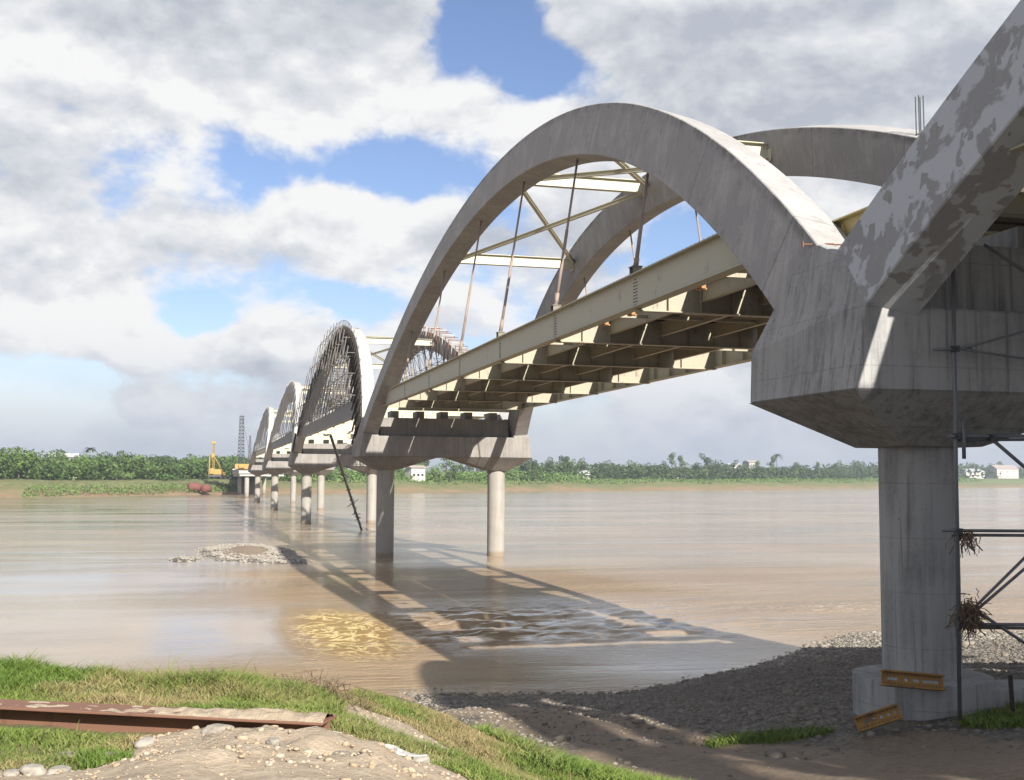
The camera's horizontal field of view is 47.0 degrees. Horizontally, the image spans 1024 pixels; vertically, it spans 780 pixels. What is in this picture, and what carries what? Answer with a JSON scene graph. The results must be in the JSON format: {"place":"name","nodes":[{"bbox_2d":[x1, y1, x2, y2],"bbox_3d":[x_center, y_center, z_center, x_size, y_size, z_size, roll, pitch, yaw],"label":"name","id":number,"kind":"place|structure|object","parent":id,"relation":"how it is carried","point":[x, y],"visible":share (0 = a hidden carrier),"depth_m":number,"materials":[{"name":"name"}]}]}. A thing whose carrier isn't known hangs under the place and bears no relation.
{"place":"outdoors","nodes":[
{"label":"outdoors","id":0,"kind":"place"},
{"bbox_2d":[0,487,1023,701],"bbox_3d":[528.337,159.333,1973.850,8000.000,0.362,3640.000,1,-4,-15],"label":"river water","id":1,"kind":"structure","parent":0,"point":[588,592],"depth_m":77.71,"materials":[{"name":"brown liquid"}]},
{"bbox_2d":[169,544,308,563],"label":"gravel bar","id":2,"kind":"object","parent":1,"relation":"in","point":[249,549],"visible":0.22,"depth_m":104.39,"materials":[{"name":"gravel"}]},
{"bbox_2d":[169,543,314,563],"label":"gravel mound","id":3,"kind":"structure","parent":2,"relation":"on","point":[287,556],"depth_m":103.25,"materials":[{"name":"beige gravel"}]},
{"bbox_2d":[232,472,270,494],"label":"bare pier","id":4,"kind":"structure","parent":1,"relation":"in","point":[239,484],"depth_m":493.81,"materials":[{"name":"concrete"}]},
{"bbox_2d":[238,470,283,497],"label":"bare pier","id":5,"kind":"structure","parent":1,"relation":"in","point":[246,473],"depth_m":415.20,"materials":[{"name":"concrete"}]},
{"bbox_2d":[248,457,300,501],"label":"bridge pier","id":6,"kind":"structure","parent":1,"relation":"in","point":[256,470],"depth_m":337.58,"materials":[{"name":"concrete"}]},
{"bbox_2d":[250,407,316,463],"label":"arch span","id":7,"kind":"object","parent":6,"relation":"on","point":[271,415],"visible":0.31,"depth_m":293.34,"materials":[{"name":"white concrete"}]},
{"bbox_2d":[253,405,268,450],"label":"arch scaffolding","id":8,"kind":"object","parent":7,"relation":"attached to","point":[260,434],"visible":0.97,"depth_m":297.67,"materials":[{"name":"grey metal"}]},
{"bbox_2d":[262,450,334,509],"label":"bridge pier","id":9,"kind":"structure","parent":1,"relation":"in","point":[275,466],"depth_m":259.73,"materials":[{"name":"concrete"}]},
{"bbox_2d":[288,438,376,522],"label":"bridge pier","id":10,"kind":"structure","parent":1,"relation":"in","point":[309,459],"depth_m":182.02,"materials":[{"name":"concrete"}]},
{"bbox_2d":[265,381,353,459],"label":"arch span","id":11,"kind":"object","parent":10,"relation":"on","point":[299,391],"visible":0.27,"depth_m":213.78,"materials":[{"name":"white concrete"}]},
{"bbox_2d":[270,431,291,449],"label":"side forms","id":12,"kind":"object","parent":11,"relation":"attached to","point":[284,440],"visible":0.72,"depth_m":217.81,"materials":[{"name":"grey concrete"}]},
{"bbox_2d":[269,380,295,442],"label":"arch scaffolding","id":13,"kind":"object","parent":11,"relation":"attached to","point":[276,418],"visible":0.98,"depth_m":219.70,"materials":[{"name":"grey metal"}]},
{"bbox_2d":[329,435,362,529],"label":"leaning pole","id":14,"kind":"object","parent":1,"relation":"in","point":[345,480],"visible":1,"depth_m":138.41,"materials":[{"name":"metal"}]},
{"bbox_2d":[352,407,531,557],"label":"bridge pier","id":15,"kind":"structure","parent":1,"relation":"in","point":[493,446],"depth_m":104.66,"materials":[{"name":"concrete"}]},
{"bbox_2d":[293,328,508,452],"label":"arch span","id":16,"kind":"object","parent":15,"relation":"on","point":[341,430],"visible":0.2,"depth_m":130.78,"materials":[{"name":"white concrete"}]},
{"bbox_2d":[301,401,354,437],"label":"side forms","id":17,"kind":"object","parent":16,"relation":"attached to","point":[340,415],"visible":0.75,"depth_m":138.80,"materials":[{"name":"grey concrete"}]},
{"bbox_2d":[291,323,373,428],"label":"arch scaffolding","id":18,"kind":"object","parent":16,"relation":"attached to","point":[333,390],"visible":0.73,"depth_m":140.11,"materials":[{"name":"grey metal"}]},
{"bbox_2d":[292,326,361,451],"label":"arch formwork","id":19,"kind":"object","parent":18,"relation":"attached to","point":[351,343],"visible":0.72,"depth_m":120.66,"materials":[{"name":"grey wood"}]},
{"bbox_2d":[318,320,350,359],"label":"guard rail","id":20,"kind":"object","parent":19,"relation":"attached to","point":[349,325],"visible":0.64,"depth_m":137.06,"materials":[{"name":"grey metal"}]},
{"bbox_2d":[398,329,463,382],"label":"arch scaffolding","id":21,"kind":"object","parent":16,"relation":"attached to","point":[417,355],"visible":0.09,"depth_m":144.73,"materials":[{"name":"grey metal"}]},
{"bbox_2d":[414,327,468,360],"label":"rebar cage","id":22,"kind":"object","parent":16,"relation":"attached to","point":[423,328],"visible":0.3,"depth_m":130.00,"materials":[{"name":"metal"}]},
{"bbox_2d":[0,634,1023,779],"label":"ground","id":23,"kind":"structure","parent":0,"point":[942,760],"depth_m":20.98,"materials":[{"name":"soil"}]},
{"bbox_2d":[3,768,19,776],"bbox_3d":[-3.124,2.397,7.358,0.098,0.045,0.121,2,-5,-20],"label":"rock","id":24,"kind":"object","parent":23,"relation":"on","point":[10,772],"visible":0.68,"depth_m":7.33,"materials":[{"name":"stone"}]},
{"bbox_2d":[19,763,46,775],"bbox_3d":[-2.999,2.383,7.382,0.182,0.063,0.134,0,-4,1],"label":"rock","id":25,"kind":"object","parent":23,"relation":"on","point":[34,769],"visible":0.87,"depth_m":7.33,"materials":[{"name":"stone"}]},
{"bbox_2d":[46,765,71,774],"bbox_3d":[-2.851,2.406,7.412,0.138,0.067,0.200,-1,-4,11],"label":"rock","id":26,"kind":"object","parent":23,"relation":"on","point":[55,769],"visible":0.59,"depth_m":7.38,"materials":[{"name":"stone"}]},
{"bbox_2d":[134,737,156,748],"bbox_3d":[-2.572,2.481,8.270,0.166,0.063,0.145,4,-6,-43],"label":"rock","id":27,"kind":"object","parent":23,"relation":"on","point":[143,742],"visible":0.91,"depth_m":8.22,"materials":[{"name":"stone"}]},
{"bbox_2d":[0,699,336,732],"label":"steel beam","id":28,"kind":"structure","parent":23,"relation":"on","point":[114,717],"depth_m":9.05,"materials":[{"name":"metal"}]},
{"bbox_2d":[200,723,234,733],"bbox_3d":[-2.147,2.485,8.600,0.220,0.081,0.177,-2,-5,23],"label":"rock","id":29,"kind":"object","parent":23,"relation":"on","point":[212,728],"visible":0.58,"depth_m":8.55,"materials":[{"name":"stone"}]},
{"bbox_2d":[0,711,463,779],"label":"soil clods","id":30,"kind":"object","parent":23,"relation":"on","point":[308,753],"visible":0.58,"depth_m":7.56,"materials":[{"name":"beige soil"}]},
{"bbox_2d":[265,737,279,745],"bbox_3d":[-1.570,2.317,7.766,0.095,0.045,0.121,4,-6,-40],"label":"rock","id":31,"kind":"object","parent":23,"relation":"on","point":[274,741],"visible":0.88,"depth_m":7.73,"materials":[{"name":"stone"}]},
{"bbox_2d":[0,642,600,779],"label":"bank grass","id":32,"kind":"structure","parent":23,"relation":"on","point":[261,691],"depth_m":11.09,"materials":[{"name":"green plant"}]},
{"bbox_2d":[272,668,395,712],"bbox_3d":[-2.003,3.320,12.946,1.329,0.527,0.843,2,-5,-22],"label":"dry brush","id":33,"kind":"object","parent":23,"relation":"on","point":[336,690],"visible":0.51,"depth_m":12.95,"materials":[{"name":"brown plant"}]},
{"bbox_2d":[331,730,427,756],"bbox_3d":[-1.010,2.691,8.923,0.742,0.253,0.222,1,-4,-6],"label":"torn sheet","id":34,"kind":"object","parent":23,"relation":"on","point":[399,751],"visible":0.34,"depth_m":8.89,"materials":[{"name":"white plastic"}]},
{"bbox_2d":[412,756,429,763],"bbox_3d":[-0.677,2.774,8.839,0.108,0.054,0.158,-3,-5,34],"label":"rock","id":35,"kind":"object","parent":23,"relation":"on","point":[424,759],"visible":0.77,"depth_m":8.80,"materials":[{"name":"stone"}]},
{"bbox_2d":[398,630,1023,776],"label":"shore gravel","id":36,"kind":"structure","parent":23,"relation":"on","point":[796,711],"depth_m":35.10,"materials":[{"name":"grey gravel"}]},
{"bbox_2d":[853,703,903,732],"bbox_3d":[7.735,6.923,24.893,1.040,0.624,0.259,0,-4,-3],"label":"form panel","id":37,"kind":"object","parent":23,"relation":"on","point":[861,725],"visible":1,"depth_m":24.89,"materials":[{"name":"metal"}]},
{"bbox_2d":[749,192,1023,720],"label":"bridge pier","id":38,"kind":"structure","parent":23,"relation":"on","point":[835,355],"depth_m":26.70,"materials":[{"name":"concrete"}]},
{"bbox_2d":[363,102,1023,435],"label":"arch span","id":39,"kind":"object","parent":38,"relation":"on","point":[708,303],"visible":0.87,"depth_m":52.66,"materials":[{"name":"concrete"}]},
{"bbox_2d":[802,241,840,247],"bbox_3d":[7.371,-3.443,27.890,1.021,0.140,0.086,0,-4,-1],"label":"steel tie bar","id":40,"kind":"object","parent":39,"relation":"on","point":[803,244],"visible":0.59,"depth_m":27.88,"materials":[{"name":"brown metal"}]},
{"bbox_2d":[915,95,924,134],"bbox_3d":[15.467,-10.203,44.675,0.300,1.900,0.260,1,-4,-15],"label":"rebar cage","id":41,"kind":"object","parent":39,"relation":"on","point":[919,115],"visible":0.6,"depth_m":44.67,"materials":[{"name":"metal"}]},
{"bbox_2d":[880,669,945,690],"bbox_3d":[8.720,6.315,25.642,1.532,0.534,0.228,1,-4,-14],"label":"form panel","id":42,"kind":"object","parent":38,"relation":"on","point":[901,682],"visible":1,"depth_m":25.62,"materials":[{"name":"metal"}]},
{"bbox_2d":[837,0,1023,315],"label":"arch span","id":43,"kind":"object","parent":38,"relation":"on","point":[952,187],"visible":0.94,"depth_m":23.33,"materials":[{"name":"white concrete"}]},
{"bbox_2d":[933,243,1023,719],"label":"pier scaffolding","id":44,"kind":"object","parent":23,"relation":"on","point":[957,437],"visible":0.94,"depth_m":24.92,"materials":[{"name":"metal"}]},
{"bbox_2d":[946,530,982,557],"bbox_3d":[9.457,3.232,24.706,0.839,0.617,0.732,1,-4,-15],"label":"driftwood tangle","id":45,"kind":"object","parent":44,"relation":"hanging from","point":[967,543],"visible":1,"depth_m":24.67,"materials":[{"name":"brown wood"}]},
{"bbox_2d":[945,588,1001,648],"bbox_3d":[9.607,4.766,24.595,0.978,1.236,1.013,1,-4,-15],"label":"driftwood tangle","id":46,"kind":"object","parent":44,"relation":"attached to","point":[971,618],"visible":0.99,"depth_m":24.50,"materials":[{"name":"brown wood"}]},
{"bbox_2d":[988,679,1023,709],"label":"concrete slab","id":47,"kind":"structure","parent":23,"relation":"on","point":[998,693],"depth_m":26.38,"materials":[{"name":"grey concrete"}]},
{"bbox_2d":[1008,675,1014,713],"bbox_3d":[10.804,6.646,25.489,0.150,0.955,0.100,1,-4,-15],"label":"stake","id":48,"kind":"object","parent":23,"relation":"on","point":[1011,690],"visible":0.65,"depth_m":25.46,"materials":[{"name":"brown wood"}]},
{"bbox_2d":[0,469,1023,496],"bbox_3d":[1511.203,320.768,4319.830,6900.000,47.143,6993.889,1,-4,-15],"label":"riverbank","id":49,"kind":"structure","parent":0,"point":[13,487],"depth_m":641.76,"materials":[{"name":"plant"}]},
{"bbox_2d":[0,457,13,478],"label":"broadleaf tree","id":50,"kind":"object","parent":49,"relation":"on","point":[6,469],"visible":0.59,"depth_m":438.84,"materials":[{"name":"green plant"}]},
{"bbox_2d":[11,450,37,476],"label":"broadleaf tree","id":51,"kind":"object","parent":49,"relation":"on","point":[22,461],"visible":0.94,"depth_m":432.62,"materials":[{"name":"green plant"}]},
{"bbox_2d":[23,457,38,478],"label":"broadleaf tree","id":52,"kind":"object","parent":49,"relation":"on","point":[33,468],"visible":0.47,"depth_m":441.54,"materials":[{"name":"green plant"}]},
{"bbox_2d":[39,450,64,477],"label":"broadleaf tree","id":53,"kind":"object","parent":49,"relation":"on","point":[44,458],"visible":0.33,"depth_m":482.33,"materials":[{"name":"green plant"}]},
{"bbox_2d":[50,449,68,463],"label":"broadleaf tree","id":54,"kind":"object","parent":49,"relation":"on","point":[67,458],"visible":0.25,"depth_m":487.84,"materials":[{"name":"green plant"}]},
{"bbox_2d":[48,453,78,477],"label":"house","id":55,"kind":"structure","parent":49,"relation":"on","point":[69,455],"depth_m":496.28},
{"bbox_2d":[57,468,80,479],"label":"bush","id":56,"kind":"object","parent":49,"relation":"on","point":[70,472],"visible":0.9,"depth_m":454.68,"materials":[{"name":"green plant"}]},
{"bbox_2d":[62,454,82,467],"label":"broadleaf tree","id":57,"kind":"object","parent":49,"relation":"on","point":[71,460],"visible":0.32,"depth_m":474.87,"materials":[{"name":"green plant"}]},
{"bbox_2d":[75,454,98,479],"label":"broadleaf tree","id":58,"kind":"object","parent":49,"relation":"on","point":[85,461],"visible":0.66,"depth_m":465.40,"materials":[{"name":"green plant"}]},
{"bbox_2d":[81,474,97,479],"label":"bush","id":59,"kind":"object","parent":49,"relation":"on","point":[91,476],"visible":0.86,"depth_m":463.76,"materials":[{"name":"green plant"}]},
{"bbox_2d":[84,447,97,452],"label":"palm tree","id":60,"kind":"object","parent":49,"relation":"on","point":[88,449],"visible":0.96,"depth_m":528.25,"materials":[{"name":"green plant"}]},
{"bbox_2d":[99,473,119,479],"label":"bush","id":61,"kind":"object","parent":49,"relation":"on","point":[107,477],"visible":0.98,"depth_m":469.71,"materials":[{"name":"green plant"}]},
{"bbox_2d":[107,450,131,478],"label":"broadleaf tree","id":62,"kind":"object","parent":49,"relation":"on","point":[119,452],"visible":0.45,"depth_m":490.35,"materials":[{"name":"green plant"}]},
{"bbox_2d":[109,469,135,479],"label":"bush","id":63,"kind":"object","parent":49,"relation":"on","point":[121,475],"visible":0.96,"depth_m":473.45,"materials":[{"name":"green plant"}]},
{"bbox_2d":[22,481,237,496],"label":"reeds","id":64,"kind":"object","parent":49,"relation":"on","point":[163,485],"visible":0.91,"depth_m":448.57,"materials":[{"name":"green plant"}]},
{"bbox_2d":[0,447,289,480],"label":"undergrowth","id":65,"kind":"object","parent":49,"relation":"on","point":[177,469],"visible":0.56,"depth_m":479.80,"materials":[{"name":"green plant"}]},
{"bbox_2d":[140,460,159,479],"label":"broadleaf tree","id":66,"kind":"object","parent":49,"relation":"on","point":[153,468],"visible":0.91,"depth_m":492.33,"materials":[{"name":"green plant"}]},
{"bbox_2d":[137,471,179,480],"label":"bush","id":67,"kind":"object","parent":49,"relation":"on","point":[153,476],"visible":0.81,"depth_m":493.26,"materials":[{"name":"green plant"}]},
{"bbox_2d":[154,460,172,479],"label":"broadleaf tree","id":68,"kind":"object","parent":49,"relation":"on","point":[169,470],"visible":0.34,"depth_m":506.59,"materials":[{"name":"green plant"}]},
{"bbox_2d":[182,459,195,477],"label":"broadleaf tree","id":69,"kind":"object","parent":49,"relation":"on","point":[190,467],"visible":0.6,"depth_m":515.86,"materials":[{"name":"green plant"}]},
{"bbox_2d":[187,482,211,491],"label":"steel tank","id":70,"kind":"object","parent":49,"relation":"on","point":[194,486],"visible":1,"depth_m":480.02,"materials":[{"name":"metal"}]},
{"bbox_2d":[199,455,220,478],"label":"broadleaf tree","id":71,"kind":"object","parent":49,"relation":"on","point":[210,462],"visible":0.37,"depth_m":534.13,"materials":[{"name":"green plant"}]},
{"bbox_2d":[207,441,224,476],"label":"drilling rig","id":72,"kind":"object","parent":49,"relation":"on","point":[213,472],"visible":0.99,"depth_m":501.64,"materials":[{"name":"yellow paint"}]},
{"bbox_2d":[219,477,244,478],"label":"work platform","id":73,"kind":"structure","parent":49,"relation":"on","point":[230,478],"depth_m":499.84,"materials":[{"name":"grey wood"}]},
{"bbox_2d":[234,416,251,469],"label":"lattice crane","id":74,"kind":"object","parent":49,"relation":"on","point":[241,466],"visible":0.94,"depth_m":476.43,"materials":[{"name":"metal"}]},
{"bbox_2d":[317,471,338,480],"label":"bush","id":75,"kind":"object","parent":49,"relation":"on","point":[333,475],"visible":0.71,"depth_m":591.74,"materials":[{"name":"green plant"}]},
{"bbox_2d":[337,466,352,475],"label":"broadleaf tree","id":76,"kind":"object","parent":49,"relation":"on","point":[345,470],"visible":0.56,"depth_m":613.39,"materials":[{"name":"green plant"}]},
{"bbox_2d":[395,468,404,478],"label":"broadleaf tree","id":77,"kind":"object","parent":49,"relation":"on","point":[399,471],"visible":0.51,"depth_m":653.52,"materials":[{"name":"green plant"}]},
{"bbox_2d":[405,465,426,480],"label":"house","id":78,"kind":"structure","parent":49,"relation":"on","point":[417,472],"depth_m":644.04,"materials":[{"name":"white paint"}]},
{"bbox_2d":[278,469,589,481],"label":"undergrowth","id":79,"kind":"object","parent":49,"relation":"on","point":[354,474],"visible":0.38,"depth_m":690.48,"materials":[{"name":"green plant"}]},
{"bbox_2d":[428,463,445,480],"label":"broadleaf tree","id":80,"kind":"object","parent":49,"relation":"on","point":[436,471],"visible":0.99,"depth_m":657.51,"materials":[{"name":"green plant"}]},
{"bbox_2d":[440,458,455,472],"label":"tall tree","id":81,"kind":"object","parent":49,"relation":"on","point":[445,466],"visible":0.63,"depth_m":768.16,"materials":[{"name":"green plant"}]},
{"bbox_2d":[443,461,462,480],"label":"broadleaf tree","id":82,"kind":"object","parent":49,"relation":"on","point":[453,470],"visible":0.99,"depth_m":658.89,"materials":[{"name":"green plant"}]},
{"bbox_2d":[451,471,468,478],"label":"bush","id":83,"kind":"object","parent":49,"relation":"on","point":[463,476],"visible":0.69,"depth_m":670.01,"materials":[{"name":"green plant"}]},
{"bbox_2d":[526,464,543,482],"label":"broadleaf tree","id":84,"kind":"object","parent":49,"relation":"on","point":[535,473],"visible":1,"depth_m":715.79,"materials":[{"name":"green plant"}]},
{"bbox_2d":[542,456,557,472],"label":"broadleaf tree","id":85,"kind":"object","parent":49,"relation":"on","point":[549,464],"visible":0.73,"depth_m":823.86,"materials":[{"name":"green plant"}]},
{"bbox_2d":[551,461,567,472],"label":"broadleaf tree","id":86,"kind":"object","parent":49,"relation":"on","point":[564,462],"visible":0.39,"depth_m":822.37,"materials":[{"name":"green plant"}]},
{"bbox_2d":[558,455,569,467],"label":"tall tree","id":87,"kind":"object","parent":49,"relation":"on","point":[567,458],"visible":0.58,"depth_m":835.63,"materials":[{"name":"green plant"}]},
{"bbox_2d":[575,470,589,478],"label":"house","id":88,"kind":"structure","parent":49,"relation":"on","point":[584,471],"depth_m":834.54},
{"bbox_2d":[578,457,587,469],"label":"broadleaf tree","id":89,"kind":"object","parent":49,"relation":"on","point":[584,462],"visible":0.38,"depth_m":914.31,"materials":[{"name":"green plant"}]},
{"bbox_2d":[594,460,610,472],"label":"broadleaf tree","id":90,"kind":"object","parent":49,"relation":"on","point":[601,465],"visible":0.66,"depth_m":925.31,"materials":[{"name":"green plant"}]},
{"bbox_2d":[626,460,642,475],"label":"broadleaf tree","id":91,"kind":"object","parent":49,"relation":"on","point":[634,464],"visible":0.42,"depth_m":961.90,"materials":[{"name":"green plant"}]},
{"bbox_2d":[299,477,980,484],"bbox_3d":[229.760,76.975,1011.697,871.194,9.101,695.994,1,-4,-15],"label":"reeds","id":92,"kind":"object","parent":49,"relation":"on","point":[736,480],"visible":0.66,"depth_m":821.16,"materials":[{"name":"green plant"}]},
{"bbox_2d":[667,452,675,466],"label":"tall tree","id":93,"kind":"object","parent":49,"relation":"on","point":[671,456],"visible":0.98,"depth_m":965.74,"materials":[{"name":"green plant"}]},
{"bbox_2d":[677,455,687,469],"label":"tall tree","id":94,"kind":"object","parent":49,"relation":"on","point":[680,459],"visible":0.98,"depth_m":981.80,"materials":[{"name":"green plant"}]},
{"bbox_2d":[699,453,711,467],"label":"tall tree","id":95,"kind":"object","parent":49,"relation":"on","point":[707,461],"visible":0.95,"depth_m":1001.87,"materials":[{"name":"green plant"}]},
{"bbox_2d":[703,457,724,476],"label":"broadleaf tree","id":96,"kind":"object","parent":49,"relation":"on","point":[720,464],"visible":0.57,"depth_m":1013.83,"materials":[{"name":"green plant"}]},
{"bbox_2d":[516,462,958,479],"bbox_3d":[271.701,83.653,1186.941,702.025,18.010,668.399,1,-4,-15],"label":"undergrowth","id":97,"kind":"object","parent":49,"relation":"on","point":[659,471],"visible":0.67,"depth_m":970.16,"materials":[{"name":"green plant"}]},
{"bbox_2d":[743,460,755,468],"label":"house","id":98,"kind":"structure","parent":49,"relation":"on","point":[747,463],"depth_m":1178.99,"materials":[{"name":"white paint"}]},
{"bbox_2d":[766,456,776,468],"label":"tall tree","id":99,"kind":"object","parent":49,"relation":"on","point":[772,460],"visible":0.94,"depth_m":1138.59,"materials":[{"name":"green plant"}]},
{"bbox_2d":[804,462,1023,478],"bbox_3d":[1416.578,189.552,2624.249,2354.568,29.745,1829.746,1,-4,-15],"label":"undergrowth","id":100,"kind":"object","parent":49,"relation":"on","point":[981,468],"visible":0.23,"depth_m":1672.53,"materials":[{"name":"green plant"}]},
{"bbox_2d":[958,469,984,478],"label":"house","id":101,"kind":"structure","parent":49,"relation":"on","point":[973,472],"depth_m":1646.95,"materials":[{"name":"white paint"}]},
{"bbox_2d":[987,465,1018,478],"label":"house","id":102,"kind":"structure","parent":49,"relation":"on","point":[1009,471],"depth_m":1694.20,"materials":[{"name":"white paint"}]},
{"bbox_2d":[0,0,1023,469],"label":"sky","id":103,"kind":"structure","parent":0,"point":[194,193],"materials":[{"name":"white"}]},
{"bbox_2d":[468,720,695,779],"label":"slope grass","id":104,"kind":"structure","parent":0,"point":[540,754],"depth_m":15.08,"materials":[{"name":"green plant"}]},
{"bbox_2d":[700,699,1023,747],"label":"shaded grass","id":105,"kind":"structure","parent":0,"point":[1015,719],"depth_m":25.00,"materials":[{"name":"green plant"}]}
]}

